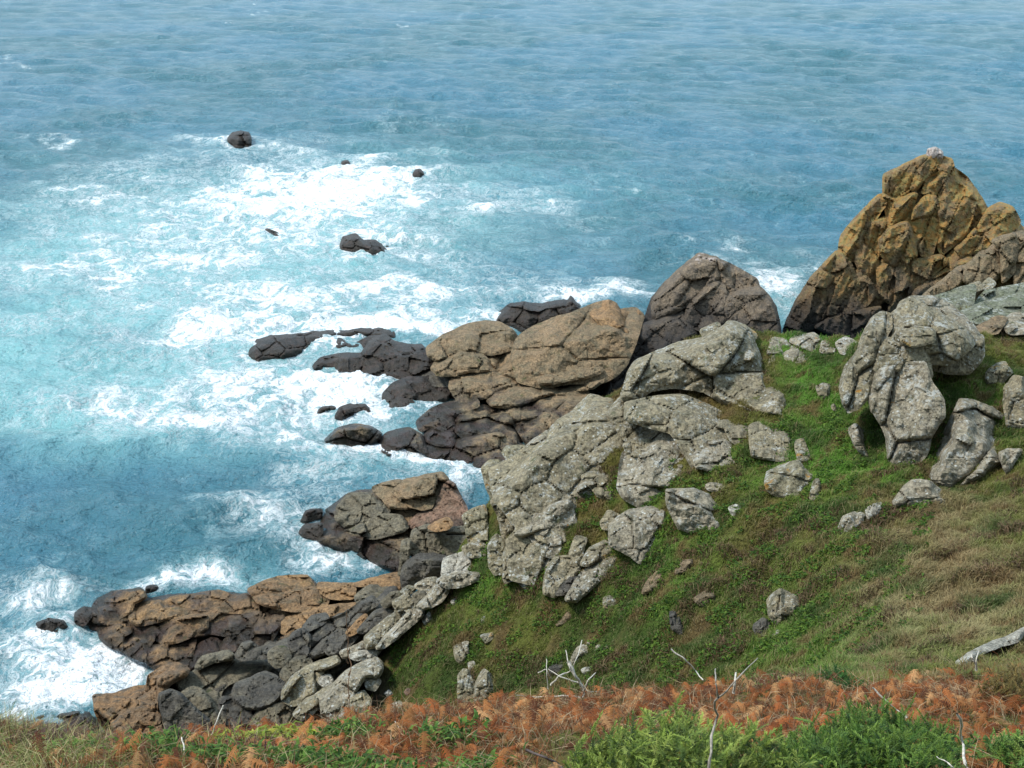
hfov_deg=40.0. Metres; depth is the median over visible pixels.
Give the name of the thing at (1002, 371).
boulder
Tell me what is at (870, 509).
boulder
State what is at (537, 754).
twig
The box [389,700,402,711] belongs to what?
boulder
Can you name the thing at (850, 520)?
boulder
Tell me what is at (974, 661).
twig
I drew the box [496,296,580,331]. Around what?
sea rock
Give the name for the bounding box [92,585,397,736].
rock outcrop
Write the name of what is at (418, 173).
sea rock
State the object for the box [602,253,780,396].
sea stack
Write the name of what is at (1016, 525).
heath
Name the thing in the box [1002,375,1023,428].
boulder
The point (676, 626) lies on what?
boulder
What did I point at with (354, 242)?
sea rock
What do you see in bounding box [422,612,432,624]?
boulder
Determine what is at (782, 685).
bracken
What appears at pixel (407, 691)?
boulder
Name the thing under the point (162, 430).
sea
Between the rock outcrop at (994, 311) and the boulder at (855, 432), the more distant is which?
the rock outcrop at (994, 311)
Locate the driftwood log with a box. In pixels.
[955,627,1023,664]
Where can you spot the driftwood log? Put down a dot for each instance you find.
(1016, 636)
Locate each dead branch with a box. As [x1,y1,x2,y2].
[517,640,596,697]
[707,658,757,767]
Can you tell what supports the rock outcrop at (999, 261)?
on the ground at (386, 657)
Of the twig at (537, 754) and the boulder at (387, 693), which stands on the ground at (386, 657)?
the boulder at (387, 693)
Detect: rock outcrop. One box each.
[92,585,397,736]
[299,471,467,571]
[312,299,644,467]
[398,517,465,575]
[441,320,855,602]
[839,295,984,465]
[922,230,1023,300]
[934,277,1023,334]
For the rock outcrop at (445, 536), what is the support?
on the ground at (386, 657)
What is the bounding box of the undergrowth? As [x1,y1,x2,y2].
[14,673,1022,767]
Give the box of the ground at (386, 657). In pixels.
[0,331,1023,767]
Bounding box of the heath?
[397,328,1023,688]
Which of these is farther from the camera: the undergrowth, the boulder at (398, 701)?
the boulder at (398, 701)
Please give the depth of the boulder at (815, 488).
54.19 m
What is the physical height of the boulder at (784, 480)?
2.046 m
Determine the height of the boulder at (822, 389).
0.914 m
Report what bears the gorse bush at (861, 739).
on the ground at (386, 657)
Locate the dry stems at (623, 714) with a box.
[0,648,1023,767]
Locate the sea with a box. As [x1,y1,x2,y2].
[0,0,1023,735]
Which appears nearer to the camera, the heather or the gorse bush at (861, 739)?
the gorse bush at (861, 739)
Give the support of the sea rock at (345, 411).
in the sea
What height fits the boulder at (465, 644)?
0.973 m
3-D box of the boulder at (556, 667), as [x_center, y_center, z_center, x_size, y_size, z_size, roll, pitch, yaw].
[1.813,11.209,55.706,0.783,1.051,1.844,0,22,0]
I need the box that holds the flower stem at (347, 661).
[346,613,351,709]
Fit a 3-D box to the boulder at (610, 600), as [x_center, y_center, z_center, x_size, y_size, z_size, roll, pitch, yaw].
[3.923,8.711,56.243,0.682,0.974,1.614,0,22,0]
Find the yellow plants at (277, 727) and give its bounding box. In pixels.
[200,720,316,743]
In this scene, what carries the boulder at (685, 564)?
on the ground at (386, 657)
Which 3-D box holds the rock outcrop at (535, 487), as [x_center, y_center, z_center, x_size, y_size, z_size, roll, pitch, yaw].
[7.191,3.835,63.647,20.900,11.038,14.274,-8,23,-18]
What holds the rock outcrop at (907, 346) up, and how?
on the ground at (386, 657)
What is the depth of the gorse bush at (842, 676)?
24.04 m
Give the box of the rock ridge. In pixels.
[281,571,479,725]
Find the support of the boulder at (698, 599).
on the ground at (386, 657)
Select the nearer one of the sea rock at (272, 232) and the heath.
the heath
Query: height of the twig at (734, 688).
0.258 m
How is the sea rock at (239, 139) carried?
in the sea
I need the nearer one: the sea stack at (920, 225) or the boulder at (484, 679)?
the boulder at (484, 679)
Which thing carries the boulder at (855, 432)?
on the ground at (386, 657)
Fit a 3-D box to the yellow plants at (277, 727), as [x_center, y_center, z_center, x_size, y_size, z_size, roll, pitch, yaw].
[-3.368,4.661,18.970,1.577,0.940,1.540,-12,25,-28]
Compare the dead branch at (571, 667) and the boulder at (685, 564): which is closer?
the dead branch at (571, 667)
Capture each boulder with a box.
[384,690,392,696]
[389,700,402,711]
[400,552,445,588]
[404,688,410,695]
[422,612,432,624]
[453,642,466,663]
[457,668,474,705]
[461,641,469,653]
[468,661,474,669]
[473,668,493,700]
[480,632,493,643]
[548,661,563,674]
[555,611,571,626]
[570,642,589,664]
[581,666,590,673]
[602,595,616,608]
[641,571,661,594]
[665,488,719,533]
[669,610,683,634]
[674,559,692,574]
[693,589,715,606]
[705,482,724,491]
[728,504,740,515]
[753,617,770,635]
[764,459,812,497]
[766,588,798,624]
[809,478,820,501]
[815,383,829,399]
[838,511,864,534]
[848,423,867,456]
[865,502,881,519]
[892,479,945,508]
[928,397,1003,487]
[985,361,1012,384]
[998,448,1022,473]
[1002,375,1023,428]
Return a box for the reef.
[248,327,394,361]
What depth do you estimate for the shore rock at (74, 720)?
66.50 m
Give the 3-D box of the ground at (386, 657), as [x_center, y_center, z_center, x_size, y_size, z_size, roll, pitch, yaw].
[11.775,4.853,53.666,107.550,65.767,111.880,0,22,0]
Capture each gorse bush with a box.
[563,690,818,767]
[753,693,985,767]
[814,662,868,690]
[972,662,1023,704]
[981,727,1023,767]
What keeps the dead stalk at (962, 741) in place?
on the ground at (386, 657)
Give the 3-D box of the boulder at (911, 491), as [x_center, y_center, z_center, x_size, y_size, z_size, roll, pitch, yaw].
[15.024,4.057,51.728,1.946,1.470,2.925,7,23,16]
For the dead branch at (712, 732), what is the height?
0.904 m
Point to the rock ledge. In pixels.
(189, 630)
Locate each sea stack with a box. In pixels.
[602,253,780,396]
[783,147,1023,337]
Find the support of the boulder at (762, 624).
on the ground at (386, 657)
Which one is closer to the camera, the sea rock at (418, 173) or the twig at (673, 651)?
the twig at (673, 651)
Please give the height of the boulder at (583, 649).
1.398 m
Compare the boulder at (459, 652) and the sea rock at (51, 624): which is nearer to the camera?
the boulder at (459, 652)
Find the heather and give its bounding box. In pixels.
[0,709,312,762]
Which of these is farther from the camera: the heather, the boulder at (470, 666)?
the boulder at (470, 666)
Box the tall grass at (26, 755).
[0,698,384,767]
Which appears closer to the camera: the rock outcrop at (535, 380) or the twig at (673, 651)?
the twig at (673, 651)
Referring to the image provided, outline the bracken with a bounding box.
[0,663,1023,767]
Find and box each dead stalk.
[211,705,223,736]
[936,713,967,767]
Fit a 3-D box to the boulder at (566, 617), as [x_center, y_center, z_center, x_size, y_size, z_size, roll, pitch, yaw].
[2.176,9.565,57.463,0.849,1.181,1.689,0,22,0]
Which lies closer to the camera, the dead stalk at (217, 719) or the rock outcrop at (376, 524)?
the dead stalk at (217, 719)
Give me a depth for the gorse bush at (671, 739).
10.94 m
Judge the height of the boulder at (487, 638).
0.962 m
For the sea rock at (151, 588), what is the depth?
78.14 m
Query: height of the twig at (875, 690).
0.716 m
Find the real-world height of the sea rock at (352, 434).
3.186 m
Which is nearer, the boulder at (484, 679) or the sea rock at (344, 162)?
the boulder at (484, 679)
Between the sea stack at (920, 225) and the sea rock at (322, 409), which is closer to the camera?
the sea rock at (322, 409)
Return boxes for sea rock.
[36,618,67,632]
[145,584,157,593]
[227,130,251,148]
[265,228,278,235]
[300,508,322,523]
[317,405,335,413]
[324,423,381,446]
[334,403,370,420]
[339,233,386,255]
[341,160,349,164]
[412,169,423,176]
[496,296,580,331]
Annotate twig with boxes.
[525,749,562,767]
[670,648,703,680]
[732,672,736,693]
[872,687,908,719]
[968,650,978,670]
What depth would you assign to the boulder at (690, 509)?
55.46 m
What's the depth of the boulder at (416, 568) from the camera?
71.75 m
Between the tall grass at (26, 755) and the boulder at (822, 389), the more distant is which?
the boulder at (822, 389)
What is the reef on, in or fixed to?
in the sea
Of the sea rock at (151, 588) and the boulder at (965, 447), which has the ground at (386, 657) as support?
the boulder at (965, 447)
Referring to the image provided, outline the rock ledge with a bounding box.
[74,572,400,669]
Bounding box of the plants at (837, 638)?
[388,377,947,687]
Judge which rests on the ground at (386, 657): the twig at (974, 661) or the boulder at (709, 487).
the boulder at (709, 487)
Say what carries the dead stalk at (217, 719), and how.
on the ground at (386, 657)
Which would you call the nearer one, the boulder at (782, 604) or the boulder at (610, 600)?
the boulder at (782, 604)
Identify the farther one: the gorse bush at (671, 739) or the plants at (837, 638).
the plants at (837, 638)
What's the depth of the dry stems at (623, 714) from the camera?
19.67 m
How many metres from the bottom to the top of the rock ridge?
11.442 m
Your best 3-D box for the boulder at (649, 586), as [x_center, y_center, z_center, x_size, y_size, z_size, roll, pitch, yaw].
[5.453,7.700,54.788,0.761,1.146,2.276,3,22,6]
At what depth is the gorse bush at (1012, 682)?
21.74 m
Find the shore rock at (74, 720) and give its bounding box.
[36,711,104,736]
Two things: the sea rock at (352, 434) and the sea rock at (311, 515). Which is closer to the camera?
the sea rock at (311, 515)
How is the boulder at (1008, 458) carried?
on the ground at (386, 657)
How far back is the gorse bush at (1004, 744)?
13.24 m
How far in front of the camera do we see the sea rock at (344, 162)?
173.06 m
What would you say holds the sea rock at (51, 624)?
in the sea
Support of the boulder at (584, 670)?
on the ground at (386, 657)
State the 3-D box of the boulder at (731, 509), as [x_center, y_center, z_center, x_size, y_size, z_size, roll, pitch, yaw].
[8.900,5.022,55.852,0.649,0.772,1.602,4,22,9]
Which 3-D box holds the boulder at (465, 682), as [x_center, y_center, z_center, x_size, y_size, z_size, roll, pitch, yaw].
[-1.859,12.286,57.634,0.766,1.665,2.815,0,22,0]

